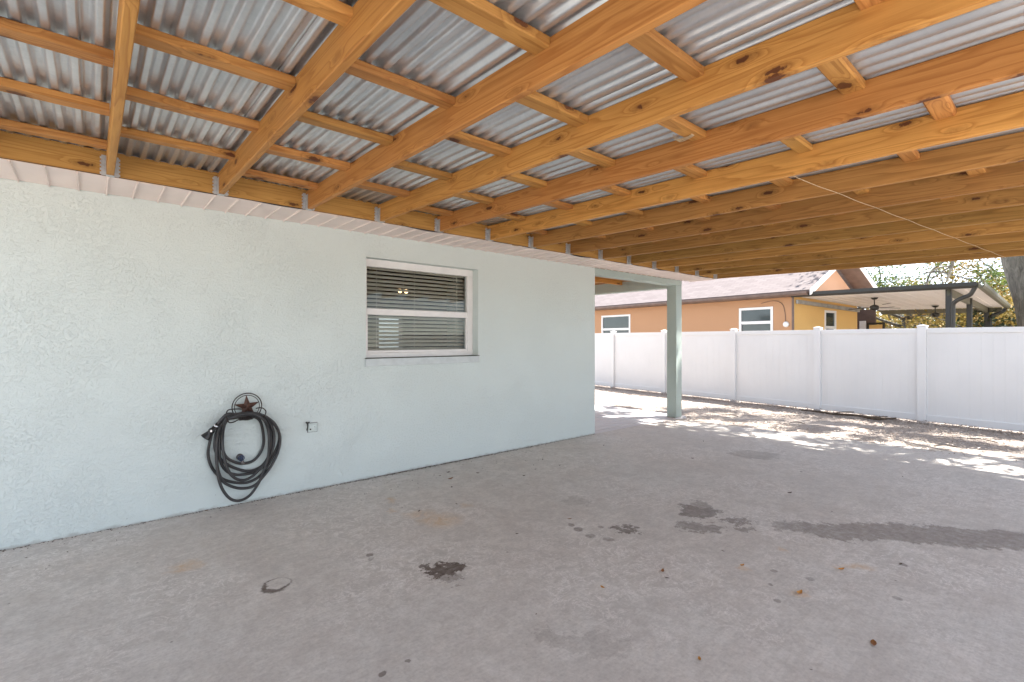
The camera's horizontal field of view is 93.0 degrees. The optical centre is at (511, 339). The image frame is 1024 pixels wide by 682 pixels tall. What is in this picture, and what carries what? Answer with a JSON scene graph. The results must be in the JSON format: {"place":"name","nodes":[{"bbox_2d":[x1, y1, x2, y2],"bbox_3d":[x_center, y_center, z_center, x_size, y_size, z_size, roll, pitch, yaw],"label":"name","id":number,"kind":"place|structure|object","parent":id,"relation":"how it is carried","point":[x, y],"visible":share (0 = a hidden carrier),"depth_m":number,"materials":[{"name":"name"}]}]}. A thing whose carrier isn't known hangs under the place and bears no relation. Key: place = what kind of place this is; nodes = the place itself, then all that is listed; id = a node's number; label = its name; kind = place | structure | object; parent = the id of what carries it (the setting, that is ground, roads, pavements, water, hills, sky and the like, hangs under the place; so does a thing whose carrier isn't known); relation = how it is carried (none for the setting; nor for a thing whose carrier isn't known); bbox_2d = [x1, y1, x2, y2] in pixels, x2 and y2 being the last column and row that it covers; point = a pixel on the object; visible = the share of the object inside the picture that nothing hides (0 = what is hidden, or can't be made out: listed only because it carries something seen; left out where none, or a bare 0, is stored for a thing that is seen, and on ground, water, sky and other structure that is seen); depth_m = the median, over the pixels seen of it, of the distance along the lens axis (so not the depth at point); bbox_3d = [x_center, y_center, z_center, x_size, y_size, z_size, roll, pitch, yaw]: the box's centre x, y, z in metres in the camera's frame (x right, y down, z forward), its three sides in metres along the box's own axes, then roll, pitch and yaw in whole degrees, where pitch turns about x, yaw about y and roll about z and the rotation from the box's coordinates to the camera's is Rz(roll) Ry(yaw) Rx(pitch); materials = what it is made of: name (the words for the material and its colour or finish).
{"place":"outdoors","nodes":[
{"label":"outdoors","id":0,"kind":"place"},
{"bbox_2d":[0,419,1023,681],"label":"floor slab","id":1,"kind":"structure","parent":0,"point":[430,581],"depth_m":2.77,"materials":[{"name":"concrete"}]},
{"bbox_2d":[0,435,592,567],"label":"grit","id":2,"kind":"object","parent":1,"relation":"on","point":[314,489],"visible":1,"depth_m":4.38,"materials":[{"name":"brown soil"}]},
{"bbox_2d":[0,130,714,549],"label":"house","id":3,"kind":"structure","parent":1,"relation":"on","point":[150,332],"depth_m":4.03,"materials":[{"name":"white paint"}]},
{"bbox_2d":[236,454,244,464],"bbox_3d":[-2.214,0.976,3.961,0.052,0.084,0.070,0,0,-41],"label":"wall tap","id":4,"kind":"object","parent":3,"relation":"attached to","point":[239,457],"depth_m":3.94,"materials":[{"name":"blue metal"}]},
{"bbox_2d":[226,393,265,422],"bbox_3d":[-2.170,0.549,3.935,0.293,0.231,0.166,0,0,-41],"label":"hose holder","id":5,"kind":"object","parent":3,"relation":"attached to","point":[247,405],"visible":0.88,"depth_m":3.96,"materials":[{"name":"metal"}]},
{"bbox_2d":[201,411,281,501],"bbox_3d":[-2.161,0.937,3.914,0.601,0.739,0.188,0,0,-41],"label":"garden hose","id":6,"kind":"object","parent":5,"relation":"hanging from","point":[219,426],"visible":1,"depth_m":3.92,"materials":[{"name":"black rubber"}]},
{"bbox_2d":[306,422,316,432],"bbox_3d":[-1.794,0.780,4.347,0.111,0.100,0.035,0,0,-41],"label":"outlet box","id":7,"kind":"object","parent":3,"relation":"attached to","point":[311,426],"visible":1,"depth_m":4.34,"materials":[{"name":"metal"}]},
{"bbox_2d":[365,258,479,365],"bbox_3d":[-0.978,-0.273,5.223,1.368,1.063,0.274,0,0,-41],"label":"window","id":8,"kind":"structure","parent":3,"relation":"in","point":[384,356],"depth_m":5.26,"materials":[{"name":"white paint"}]},
{"bbox_2d":[0,0,1023,278],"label":"carport roof","id":9,"kind":"structure","parent":3,"relation":"attached to","point":[550,124],"depth_m":2.39,"materials":[{"name":"brown wood"}]},
{"bbox_2d":[673,134,693,141],"bbox_3d":[0.928,-1.099,2.612,0.061,0.037,0.110,0,0,-41],"label":"tie cord","id":10,"kind":"object","parent":9,"relation":"attached to","point":[684,138],"visible":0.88,"depth_m":2.63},
{"bbox_2d":[794,176,1002,256],"bbox_3d":[3.691,-0.959,4.247,4.909,0.021,0.004,0,0,-34],"label":"string","id":11,"kind":"object","parent":9,"relation":"attached to","point":[887,212],"visible":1,"depth_m":3.62,"materials":[{"name":"fabric"}]},
{"bbox_2d":[595,268,884,332],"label":"neighbour house","id":12,"kind":"structure","parent":0,"point":[760,303],"depth_m":15.96,"materials":[{"name":"paint"}]},
{"bbox_2d":[601,314,629,332],"bbox_3d":[4.290,-0.410,20.055,0.080,1.220,1.610,0,0,-34],"label":"window","id":13,"kind":"structure","parent":12,"relation":"in","point":[619,323],"depth_m":20.02,"materials":[{"name":"white metal"}]},
{"bbox_2d":[739,306,772,330],"bbox_3d":[7.616,-0.513,15.161,0.080,0.987,1.084,0,0,-34],"label":"window","id":14,"kind":"structure","parent":12,"relation":"in","point":[756,318],"depth_m":15.14,"materials":[{"name":"white metal"}]},
{"bbox_2d":[824,310,835,329],"bbox_3d":[10.129,-0.365,15.491,0.790,1.130,0.080,0,0,-34],"label":"window","id":15,"kind":"structure","parent":12,"relation":"in","point":[829,316],"depth_m":15.48,"materials":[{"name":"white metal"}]},
{"bbox_2d":[859,321,865,328],"bbox_3d":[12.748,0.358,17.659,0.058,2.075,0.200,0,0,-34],"label":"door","id":16,"kind":"structure","parent":12,"relation":"in","point":[862,324],"depth_m":17.63,"materials":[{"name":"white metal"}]},
{"bbox_2d":[595,385,1023,460],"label":"ground","id":17,"kind":"structure","parent":0,"point":[833,424],"depth_m":8.33,"materials":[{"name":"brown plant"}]},
{"bbox_2d":[595,404,685,433],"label":"concrete slab","id":18,"kind":"structure","parent":17,"relation":"on","point":[609,418],"depth_m":8.42,"materials":[{"name":"grey concrete"}]},
{"bbox_2d":[595,324,1023,431],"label":"vinyl fence","id":19,"kind":"object","parent":17,"relation":"on","point":[971,376],"visible":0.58,"depth_m":9.81,"materials":[{"name":"white plastic"}]},
{"bbox_2d":[801,410,896,419],"bbox_3d":[6.426,1.431,9.427,0.212,0.121,1.680,0,0,-32],"label":"fallen branch","id":20,"kind":"object","parent":17,"relation":"on","point":[868,417],"visible":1,"depth_m":9.26,"materials":[{"name":"wood"}]},
{"bbox_2d":[860,277,933,328],"bbox_3d":[19.734,-1.232,25.428,6.047,5.913,6.713,0,0,-25],"label":"yard tree","id":21,"kind":"object","parent":17,"relation":"on","point":[886,315],"visible":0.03,"depth_m":24.11,"materials":[{"name":"green plant"}]},
{"bbox_2d":[791,281,1010,327],"bbox_3d":[11.851,0.079,14.142,6.522,2.863,4.089,0,0,-34],"label":"patio cover","id":22,"kind":"object","parent":17,"relation":"on","point":[950,298],"visible":0.75,"depth_m":13.32,"materials":[{"name":"white metal"}]},
{"bbox_2d":[848,297,886,309],"bbox_3d":[10.217,-1.010,13.781,1.217,0.360,1.168,0,0,-41],"label":"ceiling fan","id":23,"kind":"object","parent":22,"relation":"hanging from","point":[874,307],"visible":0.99,"depth_m":13.68,"materials":[{"name":"brown metal"}]},
{"bbox_2d":[910,305,955,316],"bbox_3d":[13.145,-0.880,15.166,1.217,0.360,1.168,0,0,-41],"label":"ceiling fan","id":24,"kind":"object","parent":22,"relation":"hanging from","point":[935,314],"visible":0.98,"depth_m":15.08,"materials":[{"name":"brown metal"}]},
{"bbox_2d":[876,315,937,328],"bbox_3d":[17.730,0.094,21.797,3.532,3.057,2.854,0,0,-12],"label":"shrub","id":25,"kind":"object","parent":17,"relation":"on","point":[895,322],"visible":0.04,"depth_m":21.94,"materials":[{"name":"green plant"}]},
{"bbox_2d":[890,314,944,327],"bbox_3d":[16.993,-0.031,19.914,2.993,3.307,2.722,0,0,-18],"label":"shrub","id":26,"kind":"object","parent":17,"relation":"on","point":[895,318],"visible":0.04,"depth_m":19.89,"materials":[{"name":"green plant"}]},
{"bbox_2d":[857,260,1008,328],"bbox_3d":[16.643,-1.262,20.260,8.282,5.968,8.585,0,0,-28],"label":"yard tree","id":27,"kind":"object","parent":17,"relation":"on","point":[992,272],"visible":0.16,"depth_m":18.49,"materials":[{"name":"green plant"}]},
{"bbox_2d":[882,256,1023,326],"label":"oak tree","id":28,"kind":"object","parent":17,"relation":"on","point":[1013,268],"depth_m":12.04,"materials":[{"name":"grey plant"}]},
{"bbox_2d":[900,275,1015,327],"bbox_3d":[17.648,-0.379,16.977,6.345,4.211,6.287,0,0,41],"label":"yard tree","id":29,"kind":"object","parent":17,"relation":"on","point":[940,318],"visible":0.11,"depth_m":17.21,"materials":[{"name":"green plant"}]},
{"bbox_2d":[909,258,1009,325],"bbox_3d":[19.668,-1.195,19.921,8.317,5.837,6.900,0,0,25],"label":"yard tree","id":30,"kind":"object","parent":17,"relation":"on","point":[965,264],"visible":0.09,"depth_m":19.56,"materials":[{"name":"green plant"}]},
{"bbox_2d":[956,298,1016,326],"bbox_3d":[16.886,0.049,16.729,2.639,3.156,3.278,0,0,25],"label":"shrub","id":31,"kind":"object","parent":17,"relation":"on","point":[996,317],"visible":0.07,"depth_m":16.70,"materials":[{"name":"green plant"}]},
{"bbox_2d":[957,306,1016,326],"bbox_3d":[15.988,0.022,14.961,3.439,3.196,3.159,0,0,-20],"label":"shrub","id":32,"kind":"object","parent":17,"relation":"on","point":[976,323],"visible":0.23,"depth_m":15.26,"materials":[{"name":"green plant"}]},
{"bbox_2d":[963,287,1015,326],"bbox_3d":[16.534,-0.042,15.562,3.200,3.339,3.132,0,0,-41],"label":"shrub","id":33,"kind":"object","parent":17,"relation":"on","point":[1009,311],"visible":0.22,"depth_m":15.89,"materials":[{"name":"green plant"}]},
{"bbox_2d":[867,258,1007,328],"label":"sky","id":34,"kind":"structure","parent":0,"point":[911,268],"materials":[{"name":"white"}]}
]}

